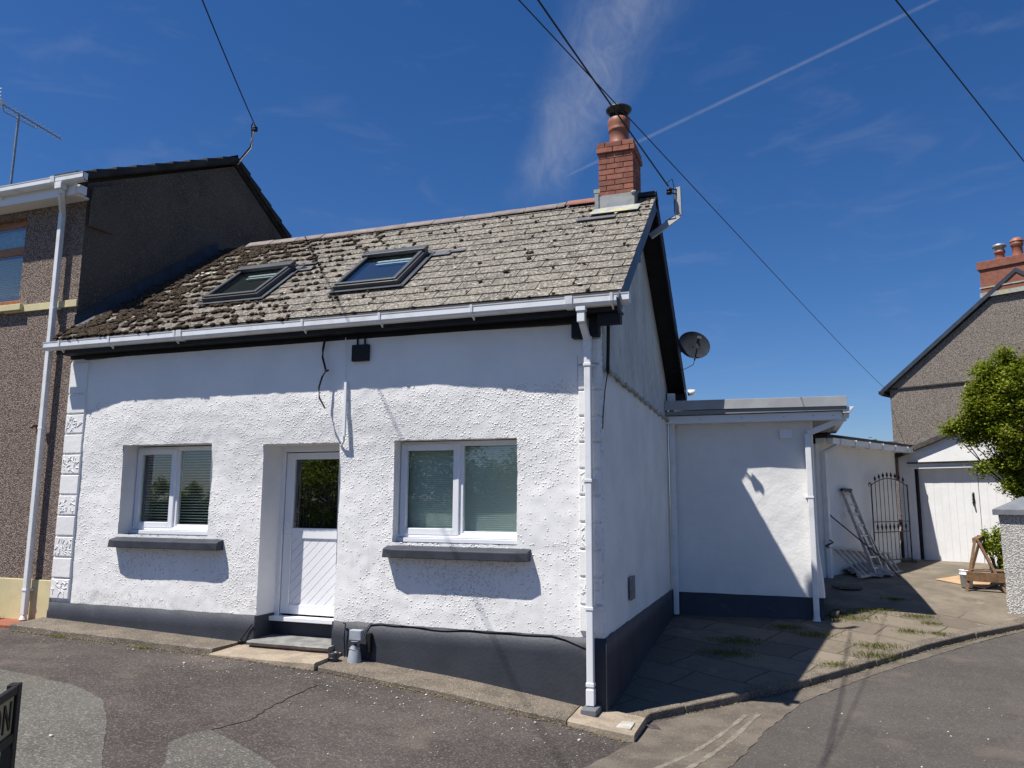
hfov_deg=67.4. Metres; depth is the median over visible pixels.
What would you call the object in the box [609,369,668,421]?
gable conduit
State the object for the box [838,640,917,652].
weed tuft
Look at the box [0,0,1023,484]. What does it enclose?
sky
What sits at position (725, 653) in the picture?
weed tuft
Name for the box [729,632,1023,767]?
road right side
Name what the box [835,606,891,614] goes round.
weed tuft
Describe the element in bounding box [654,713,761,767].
channel ridges
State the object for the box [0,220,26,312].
window
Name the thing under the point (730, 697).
kerb
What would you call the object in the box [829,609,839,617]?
stone
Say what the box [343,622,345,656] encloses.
short cable
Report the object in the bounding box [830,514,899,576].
metal rod
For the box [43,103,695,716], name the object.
cottage
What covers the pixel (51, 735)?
road grit
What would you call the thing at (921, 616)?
weed tuft
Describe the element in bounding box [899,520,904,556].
post
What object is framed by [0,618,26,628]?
red tile strip
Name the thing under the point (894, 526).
iron gate
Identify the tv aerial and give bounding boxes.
[0,88,62,184]
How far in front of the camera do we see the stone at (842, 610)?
11.25 m
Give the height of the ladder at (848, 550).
0.671 m
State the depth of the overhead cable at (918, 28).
10.87 m
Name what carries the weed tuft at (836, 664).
on the yard
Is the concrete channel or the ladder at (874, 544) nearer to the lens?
the concrete channel
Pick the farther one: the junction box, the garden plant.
the garden plant
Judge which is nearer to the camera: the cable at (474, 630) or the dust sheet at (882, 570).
the cable at (474, 630)
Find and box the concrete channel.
[583,629,1023,767]
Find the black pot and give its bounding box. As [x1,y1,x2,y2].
[328,651,338,661]
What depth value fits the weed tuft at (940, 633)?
10.19 m
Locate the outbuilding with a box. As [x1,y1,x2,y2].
[876,441,901,526]
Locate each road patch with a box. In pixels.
[0,669,106,767]
[163,730,276,767]
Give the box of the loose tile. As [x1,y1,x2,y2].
[616,721,634,729]
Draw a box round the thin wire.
[602,373,607,428]
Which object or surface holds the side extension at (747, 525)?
on the yard
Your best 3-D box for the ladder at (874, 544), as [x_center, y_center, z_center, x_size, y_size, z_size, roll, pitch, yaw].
[6.572,2.893,14.149,0.933,1.182,0.204,2,-9,-13]
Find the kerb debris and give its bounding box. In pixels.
[10,629,1020,743]
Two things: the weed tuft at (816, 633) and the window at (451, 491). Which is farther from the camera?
the weed tuft at (816, 633)
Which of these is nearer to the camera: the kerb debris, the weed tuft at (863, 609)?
the kerb debris
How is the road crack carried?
on the road at (126, 686)
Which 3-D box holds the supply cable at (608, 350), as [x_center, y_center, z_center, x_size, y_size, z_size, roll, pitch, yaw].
[0.998,-0.389,7.980,0.046,0.542,0.202,0,-9,4]
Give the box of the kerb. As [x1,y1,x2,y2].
[632,617,1023,724]
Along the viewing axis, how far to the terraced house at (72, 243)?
10.79 m
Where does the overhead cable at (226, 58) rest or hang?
attached to the cable bracket at (249, 149)
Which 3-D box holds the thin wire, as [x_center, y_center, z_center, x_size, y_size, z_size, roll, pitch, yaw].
[0.962,0.160,7.892,0.020,0.613,0.192,-4,-10,26]
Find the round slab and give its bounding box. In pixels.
[832,583,862,588]
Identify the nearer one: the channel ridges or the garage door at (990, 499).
the channel ridges
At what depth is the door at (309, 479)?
9.21 m
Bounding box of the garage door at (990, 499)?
[978,470,1020,563]
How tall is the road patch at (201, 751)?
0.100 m
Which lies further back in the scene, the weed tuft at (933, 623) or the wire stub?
the weed tuft at (933, 623)
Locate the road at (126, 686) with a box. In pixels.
[0,606,1023,767]
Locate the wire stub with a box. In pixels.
[237,624,252,643]
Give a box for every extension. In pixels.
[665,396,853,621]
[813,434,914,577]
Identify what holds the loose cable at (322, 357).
hanging from the cottage
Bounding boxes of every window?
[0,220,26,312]
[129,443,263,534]
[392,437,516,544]
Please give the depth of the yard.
10.37 m
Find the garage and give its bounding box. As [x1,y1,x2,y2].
[894,430,1023,563]
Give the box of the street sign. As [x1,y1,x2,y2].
[0,682,22,767]
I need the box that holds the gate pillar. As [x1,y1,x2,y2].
[992,496,1023,615]
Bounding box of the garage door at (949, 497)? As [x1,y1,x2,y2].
[918,467,984,562]
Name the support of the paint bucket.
on the yard
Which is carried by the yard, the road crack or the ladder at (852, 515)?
the ladder at (852, 515)
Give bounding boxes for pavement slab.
[9,617,238,653]
[317,656,579,724]
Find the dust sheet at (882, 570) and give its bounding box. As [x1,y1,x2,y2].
[843,562,894,576]
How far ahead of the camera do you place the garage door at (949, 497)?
15.55 m
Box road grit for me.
[2,632,1001,766]
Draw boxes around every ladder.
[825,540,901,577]
[840,488,881,573]
[847,509,888,569]
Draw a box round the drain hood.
[347,629,372,662]
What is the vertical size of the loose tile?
0.017 m
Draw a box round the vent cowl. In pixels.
[779,429,791,438]
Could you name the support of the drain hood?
on the pavement slab at (551, 710)
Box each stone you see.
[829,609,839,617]
[836,607,845,613]
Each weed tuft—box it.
[46,634,69,637]
[686,645,762,660]
[696,634,782,647]
[767,623,806,631]
[783,630,847,637]
[803,612,880,621]
[816,659,860,668]
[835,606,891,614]
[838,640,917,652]
[840,649,909,661]
[870,606,896,610]
[880,596,912,600]
[892,628,929,634]
[899,613,939,619]
[915,620,947,625]
[924,631,949,634]
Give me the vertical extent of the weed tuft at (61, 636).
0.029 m
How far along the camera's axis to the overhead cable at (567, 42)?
7.99 m
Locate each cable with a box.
[202,0,255,125]
[318,338,328,407]
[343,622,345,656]
[364,623,585,648]
[518,0,880,384]
[537,0,668,186]
[606,326,609,373]
[895,0,1023,161]
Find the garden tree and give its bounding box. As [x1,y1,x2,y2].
[934,341,1023,500]
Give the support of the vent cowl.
attached to the side extension at (747, 525)
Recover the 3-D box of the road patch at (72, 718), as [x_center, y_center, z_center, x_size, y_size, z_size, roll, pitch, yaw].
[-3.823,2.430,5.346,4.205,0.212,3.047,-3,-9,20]
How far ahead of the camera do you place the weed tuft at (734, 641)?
9.92 m
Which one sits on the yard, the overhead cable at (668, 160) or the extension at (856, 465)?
the extension at (856, 465)
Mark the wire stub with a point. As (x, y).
(239, 641)
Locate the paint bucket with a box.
[959,569,972,587]
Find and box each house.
[0,155,291,619]
[878,237,1023,444]
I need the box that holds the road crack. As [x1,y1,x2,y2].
[176,685,317,742]
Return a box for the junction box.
[351,336,369,361]
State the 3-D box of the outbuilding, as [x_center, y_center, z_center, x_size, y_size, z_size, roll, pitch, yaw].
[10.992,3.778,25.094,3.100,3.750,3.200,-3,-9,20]
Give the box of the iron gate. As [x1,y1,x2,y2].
[868,472,912,560]
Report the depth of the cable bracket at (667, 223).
10.10 m
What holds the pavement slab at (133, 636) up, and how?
on the road at (126, 686)
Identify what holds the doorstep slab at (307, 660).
on the road at (126, 686)
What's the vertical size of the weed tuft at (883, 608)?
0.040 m
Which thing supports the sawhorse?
on the yard
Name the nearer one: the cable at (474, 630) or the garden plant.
the cable at (474, 630)
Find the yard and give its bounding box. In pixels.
[612,527,1023,716]
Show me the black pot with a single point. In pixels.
(333, 656)
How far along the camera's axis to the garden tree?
13.29 m
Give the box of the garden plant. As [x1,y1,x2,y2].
[977,522,1004,573]
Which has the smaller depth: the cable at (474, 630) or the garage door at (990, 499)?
the cable at (474, 630)
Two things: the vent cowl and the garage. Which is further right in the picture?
the garage
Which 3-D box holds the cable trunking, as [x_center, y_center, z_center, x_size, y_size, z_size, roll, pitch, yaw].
[-1.919,0.090,8.790,0.044,1.253,0.122,6,-10,-33]
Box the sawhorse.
[964,535,1005,593]
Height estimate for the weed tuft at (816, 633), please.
0.052 m
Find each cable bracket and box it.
[237,122,257,164]
[649,179,681,238]
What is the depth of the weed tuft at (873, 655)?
9.19 m
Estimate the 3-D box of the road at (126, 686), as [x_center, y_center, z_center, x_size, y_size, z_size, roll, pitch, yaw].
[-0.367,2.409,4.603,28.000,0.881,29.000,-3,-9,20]
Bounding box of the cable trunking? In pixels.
[340,338,347,446]
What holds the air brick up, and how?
attached to the cottage
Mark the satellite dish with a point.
(693, 344)
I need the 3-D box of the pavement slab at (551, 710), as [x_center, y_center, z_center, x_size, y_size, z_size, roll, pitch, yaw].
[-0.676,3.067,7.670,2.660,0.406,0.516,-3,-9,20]
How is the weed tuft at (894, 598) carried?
on the yard
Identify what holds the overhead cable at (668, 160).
attached to the utility pole
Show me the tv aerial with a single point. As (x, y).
(18, 117)
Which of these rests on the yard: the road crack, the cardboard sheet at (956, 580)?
the cardboard sheet at (956, 580)
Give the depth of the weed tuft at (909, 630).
10.24 m
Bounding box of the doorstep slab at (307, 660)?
[209,644,341,670]
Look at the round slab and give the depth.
12.63 m
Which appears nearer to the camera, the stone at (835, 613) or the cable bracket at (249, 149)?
the stone at (835, 613)
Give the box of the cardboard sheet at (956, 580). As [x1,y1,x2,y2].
[936,575,998,588]
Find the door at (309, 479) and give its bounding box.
[269,442,339,624]
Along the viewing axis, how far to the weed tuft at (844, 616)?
10.92 m
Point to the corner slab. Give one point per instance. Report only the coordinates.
(604, 723)
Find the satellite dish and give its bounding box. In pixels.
[673,331,709,371]
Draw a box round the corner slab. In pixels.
[567,706,644,742]
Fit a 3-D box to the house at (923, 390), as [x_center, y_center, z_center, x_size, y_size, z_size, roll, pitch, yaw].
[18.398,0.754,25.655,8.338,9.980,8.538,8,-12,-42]
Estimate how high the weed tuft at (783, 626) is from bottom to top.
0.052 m
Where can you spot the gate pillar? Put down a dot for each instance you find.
(1011, 517)
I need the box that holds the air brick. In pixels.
[629,575,634,600]

